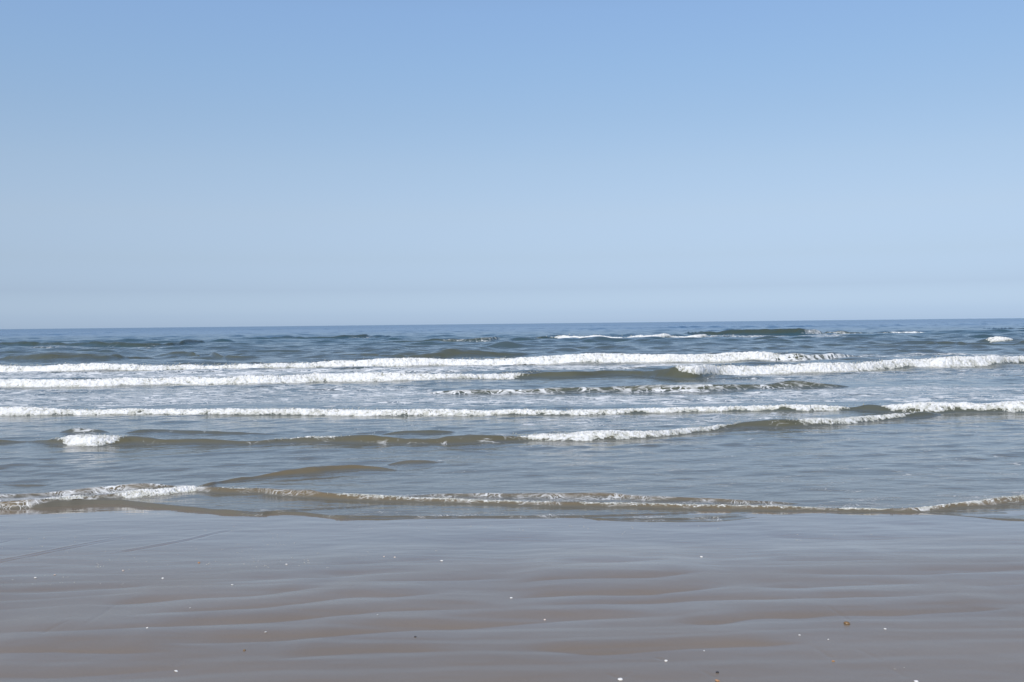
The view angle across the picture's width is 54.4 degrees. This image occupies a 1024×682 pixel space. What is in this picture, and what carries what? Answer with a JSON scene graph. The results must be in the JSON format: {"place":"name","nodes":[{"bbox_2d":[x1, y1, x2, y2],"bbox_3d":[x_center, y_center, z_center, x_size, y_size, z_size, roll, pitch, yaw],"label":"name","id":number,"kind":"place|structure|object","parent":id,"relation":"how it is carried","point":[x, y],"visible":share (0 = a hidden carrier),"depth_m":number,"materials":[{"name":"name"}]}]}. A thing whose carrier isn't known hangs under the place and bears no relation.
{"place":"outdoors","nodes":[
{"label":"outdoors","id":0,"kind":"place"},
{"bbox_2d":[0,318,1023,521],"bbox_3d":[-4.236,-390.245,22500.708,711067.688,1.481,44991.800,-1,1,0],"label":"sea","id":1,"kind":"structure","parent":0,"point":[915,459],"depth_m":16.77,"materials":[{"name":"liquid"}]},
{"bbox_2d":[40,494,94,499],"bbox_3d":[-4.544,1.598,10.154,0.603,0.074,0.228,-1,1,-20],"label":"foam crest","id":2,"kind":"object","parent":1,"relation":"on","point":[79,496],"visible":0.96,"depth_m":10.10,"materials":[{"name":"white liquid"}]},
{"bbox_2d":[50,433,126,446],"bbox_3d":[-6.440,1.480,14.962,1.289,0.197,0.687,-1,1,0],"label":"foam crest","id":3,"kind":"object","parent":1,"relation":"on","point":[82,440],"visible":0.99,"depth_m":14.89,"materials":[{"name":"white liquid"}]},
{"bbox_2d":[109,484,200,497],"bbox_3d":[-3.728,1.572,10.434,0.932,0.093,0.366,-1,1,-27],"label":"foam crest","id":4,"kind":"object","parent":1,"relation":"on","point":[141,493],"visible":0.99,"depth_m":10.35,"materials":[{"name":"white liquid"}]},
{"bbox_2d":[0,371,537,387],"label":"foam crest","id":5,"kind":"object","parent":1,"relation":"on","point":[310,377],"visible":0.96,"depth_m":30.52,"materials":[{"name":"white liquid"}]},
{"bbox_2d":[275,435,349,439],"bbox_3d":[-2.974,1.453,14.876,1.185,0.089,0.362,-1,1,0],"label":"foam crest","id":6,"kind":"object","parent":1,"relation":"on","point":[314,437],"visible":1,"depth_m":14.92,"materials":[{"name":"white liquid"}]},
{"bbox_2d":[0,351,787,371],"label":"foam crest","id":7,"kind":"object","parent":1,"relation":"on","point":[616,358],"visible":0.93,"depth_m":42.37,"materials":[{"name":"white liquid"}]},
{"bbox_2d":[0,403,863,416],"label":"foam crest","id":8,"kind":"object","parent":1,"relation":"on","point":[14,410],"visible":1,"depth_m":19.31,"materials":[{"name":"white liquid"}]},
{"bbox_2d":[333,493,563,503],"bbox_3d":[-0.742,1.556,9.777,2.542,0.072,0.197,0,1,14],"label":"foam crest","id":9,"kind":"object","parent":1,"relation":"on","point":[451,499],"visible":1,"depth_m":9.77,"materials":[{"name":"white liquid"}]},
{"bbox_2d":[512,421,739,440],"bbox_3d":[2.028,1.397,15.383,4.106,0.161,0.877,-1,1,-20],"label":"foam crest","id":10,"kind":"object","parent":1,"relation":"on","point":[589,435],"visible":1,"depth_m":14.91,"materials":[{"name":"white liquid"}]},
{"bbox_2d":[546,333,733,338],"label":"foam crest","id":11,"kind":"object","parent":1,"relation":"on","point":[658,335],"visible":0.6,"depth_m":103.07,"materials":[{"name":"white liquid"}]},
{"bbox_2d":[565,501,825,508],"bbox_3d":[1.716,1.546,9.313,2.472,0.062,0.153,0,1,10],"label":"foam crest","id":12,"kind":"object","parent":1,"relation":"on","point":[681,504],"visible":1,"depth_m":9.34,"materials":[{"name":"white liquid"}]},
{"bbox_2d":[674,355,1023,374],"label":"foam crest","id":13,"kind":"object","parent":1,"relation":"on","point":[939,362],"visible":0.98,"depth_m":33.92,"materials":[{"name":"white liquid"}]},
{"bbox_2d":[786,411,918,424],"bbox_3d":[5.949,1.319,17.031,3.268,0.169,0.406,-1,1,-26],"label":"foam crest","id":14,"kind":"object","parent":1,"relation":"on","point":[853,419],"visible":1,"depth_m":16.81,"materials":[{"name":"white liquid"}]},
{"bbox_2d":[836,495,1023,510],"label":"foam crest","id":15,"kind":"object","parent":1,"relation":"on","point":[974,501],"visible":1,"depth_m":9.18,"materials":[{"name":"white liquid"}]},
{"bbox_2d":[881,400,1023,412],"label":"foam crest","id":16,"kind":"object","parent":1,"relation":"on","point":[1011,406],"visible":0.98,"depth_m":18.47,"materials":[{"name":"white liquid"}]},
{"bbox_2d":[986,336,1012,341],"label":"foam crest","id":17,"kind":"object","parent":1,"relation":"on","point":[996,338],"visible":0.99,"depth_m":71.63,"materials":[{"name":"white liquid"}]},
{"bbox_2d":[0,504,1023,681],"bbox_3d":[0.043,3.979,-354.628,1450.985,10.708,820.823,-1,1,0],"label":"sand","id":18,"kind":"structure","parent":0,"point":[939,598],"depth_m":6.17,"materials":[{"name":"grey sand"}]},
{"bbox_2d":[28,525,904,667],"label":"foam flecks","id":19,"kind":"object","parent":18,"relation":"on","point":[291,557],"visible":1,"depth_m":7.57,"materials":[{"name":"white"}]},
{"bbox_2d":[0,0,1023,328],"label":"sky","id":20,"kind":"structure","parent":0,"point":[164,163],"materials":[{"name":"blue"}]}
]}

